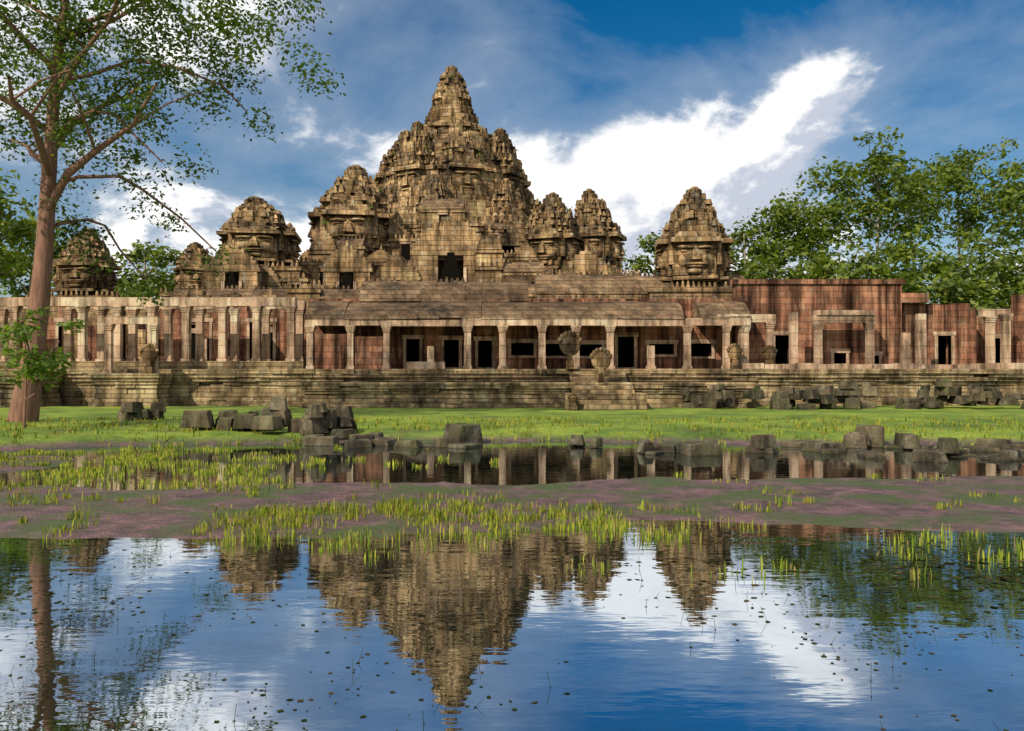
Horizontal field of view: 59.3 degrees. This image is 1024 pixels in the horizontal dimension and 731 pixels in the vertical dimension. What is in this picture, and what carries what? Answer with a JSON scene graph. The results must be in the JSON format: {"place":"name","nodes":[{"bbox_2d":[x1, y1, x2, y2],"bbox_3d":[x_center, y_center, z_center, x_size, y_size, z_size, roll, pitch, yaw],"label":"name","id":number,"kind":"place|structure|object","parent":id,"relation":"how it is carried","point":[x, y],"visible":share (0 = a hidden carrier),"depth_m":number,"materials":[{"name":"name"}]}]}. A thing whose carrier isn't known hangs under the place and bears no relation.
{"place":"outdoors","nodes":[
{"label":"outdoors","id":0,"kind":"place"},
{"bbox_2d":[0,441,1023,730],"bbox_3d":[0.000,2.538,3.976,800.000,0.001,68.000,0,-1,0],"label":"pond water","id":1,"kind":"structure","parent":0,"point":[642,665],"depth_m":9.16,"materials":[{"name":"blue liquid"}]},
{"bbox_2d":[0,484,1023,730],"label":"pond floating debris","id":2,"kind":"object","parent":1,"relation":"on","point":[646,604],"visible":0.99,"depth_m":10.47,"materials":[{"name":"green plant"}]},
{"bbox_2d":[0,414,1023,584],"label":"pond grass tufts","id":3,"kind":"object","parent":1,"relation":"on","point":[326,509],"visible":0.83,"depth_m":17.51,"materials":[{"name":"green plant"}]},
{"bbox_2d":[0,405,1023,539],"bbox_3d":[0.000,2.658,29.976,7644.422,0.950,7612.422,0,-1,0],"label":"ground","id":4,"kind":"structure","parent":0,"point":[901,504],"depth_m":19.07,"materials":[{"name":"green plant"}]},
{"bbox_2d":[0,168,63,287],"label":"tree foliage","id":5,"kind":"object","parent":4,"relation":"on","point":[20,229],"depth_m":91.43,"materials":[{"name":"green plant"}]},
{"bbox_2d":[0,210,79,296],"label":"tree foliage","id":6,"kind":"object","parent":4,"relation":"on","point":[13,291],"depth_m":119.77,"materials":[{"name":"green plant"}]},
{"bbox_2d":[0,307,87,427],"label":"tree","id":7,"kind":"object","parent":4,"relation":"on","point":[42,364],"depth_m":35.99,"materials":[{"name":"green plant"}]},
{"bbox_2d":[0,0,240,421],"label":"tree","id":8,"kind":"object","parent":4,"relation":"on","point":[65,55],"depth_m":40.91,"materials":[{"name":"green plant"}]},
{"bbox_2d":[0,0,346,306],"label":"foliage","id":9,"kind":"object","parent":8,"relation":"attached to","point":[218,15],"depth_m":41.76,"materials":[{"name":"green plant"}]},
{"bbox_2d":[114,277,141,296],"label":"bush","id":10,"kind":"object","parent":4,"relation":"on","point":[121,288],"depth_m":109.78,"materials":[{"name":"green plant"}]},
{"bbox_2d":[111,238,184,296],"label":"tree foliage","id":11,"kind":"object","parent":4,"relation":"on","point":[136,254],"depth_m":123.70,"materials":[{"name":"green plant"}]},
{"bbox_2d":[138,265,176,295],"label":"tree foliage","id":12,"kind":"object","parent":4,"relation":"on","point":[162,271],"depth_m":132.35,"materials":[{"name":"green plant"}]},
{"bbox_2d":[8,66,733,360],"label":"temple towers","id":13,"kind":"structure","parent":4,"relation":"on","point":[694,242],"depth_m":93.92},
{"bbox_2d":[54,73,572,282],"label":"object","id":14,"kind":"object","parent":13,"relation":"on","point":[370,207],"visible":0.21,"depth_m":94.80,"materials":[{"name":"grey stone"}]},
{"bbox_2d":[0,361,1023,409],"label":"stone terrace","id":15,"kind":"structure","parent":4,"relation":"on","point":[206,383],"depth_m":61.54,"materials":[{"name":"beige stone"}]},
{"bbox_2d":[139,330,777,409],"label":"statues","id":16,"kind":"object","parent":15,"relation":"on","point":[570,341],"visible":1,"depth_m":61.05,"materials":[{"name":"stone"}]},
{"bbox_2d":[0,213,1023,372],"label":"pillars","id":17,"kind":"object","parent":15,"relation":"on","point":[110,340],"visible":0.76,"depth_m":63.37,"materials":[{"name":"beige stone"}]},
{"bbox_2d":[117,378,1023,462],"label":"stone blocks","id":18,"kind":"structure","parent":4,"relation":"on","point":[315,423],"depth_m":33.27,"materials":[{"name":"grey stone"}]},
{"bbox_2d":[621,226,663,275],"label":"tree foliage","id":19,"kind":"object","parent":4,"relation":"on","point":[639,262],"depth_m":135.36,"materials":[{"name":"green plant"}]},
{"bbox_2d":[725,218,798,278],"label":"tree foliage","id":20,"kind":"object","parent":4,"relation":"on","point":[754,244],"depth_m":128.75,"materials":[{"name":"green plant"}]},
{"bbox_2d":[730,249,823,278],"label":"bush","id":21,"kind":"object","parent":4,"relation":"on","point":[765,270],"depth_m":111.37,"materials":[{"name":"green plant"}]},
{"bbox_2d":[737,185,870,276],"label":"tree foliage","id":22,"kind":"object","parent":4,"relation":"on","point":[780,217],"depth_m":132.77,"materials":[{"name":"green plant"}]},
{"bbox_2d":[791,238,891,278],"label":"bush","id":23,"kind":"object","parent":4,"relation":"on","point":[824,258],"depth_m":116.57,"materials":[{"name":"green plant"}]},
{"bbox_2d":[834,260,931,303],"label":"bush","id":24,"kind":"object","parent":4,"relation":"on","point":[910,286],"depth_m":99.90,"materials":[{"name":"green plant"}]},
{"bbox_2d":[863,225,990,303],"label":"bush","id":25,"kind":"object","parent":4,"relation":"on","point":[903,254],"depth_m":118.00,"materials":[{"name":"green plant"}]},
{"bbox_2d":[916,251,1011,316],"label":"bush","id":26,"kind":"object","parent":4,"relation":"on","point":[952,282],"depth_m":102.92,"materials":[{"name":"green plant"}]},
{"bbox_2d":[950,227,1023,308],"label":"tree foliage","id":27,"kind":"object","parent":4,"relation":"on","point":[1013,283],"depth_m":116.63,"materials":[{"name":"green plant"}]},
{"bbox_2d":[985,183,1023,273],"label":"tree foliage","id":28,"kind":"object","parent":4,"relation":"on","point":[1013,196],"depth_m":139.86,"materials":[{"name":"green plant"}]},
{"bbox_2d":[0,0,1023,315],"label":"sky","id":29,"kind":"structure","parent":0,"point":[639,104],"materials":[{"name":"blue"}]},
{"bbox_2d":[8,279,1023,368],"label":"temple walls","id":30,"kind":"structure","parent":0,"point":[782,299],"depth_m":66.31,"materials":[{"name":"brown stone"}]},
{"bbox_2d":[171,196,750,319],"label":"temple gallery roofs","id":31,"kind":"structure","parent":30,"relation":"on","point":[461,299],"depth_m":66.52,"materials":[{"name":"brown stone"}]},
{"bbox_2d":[191,214,999,366],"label":"temple interior shade","id":32,"kind":"object","parent":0,"point":[450,270],"visible":0.1,"depth_m":69.52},
{"bbox_2d":[793,126,972,263],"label":"tree foliage","id":33,"kind":"object","parent":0,"point":[881,163],"depth_m":139.82,"materials":[{"name":"green plant"}]},
{"bbox_2d":[879,137,1023,266],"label":"tree foliage","id":34,"kind":"object","parent":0,"point":[967,188],"depth_m":148.99,"materials":[{"name":"green plant"}]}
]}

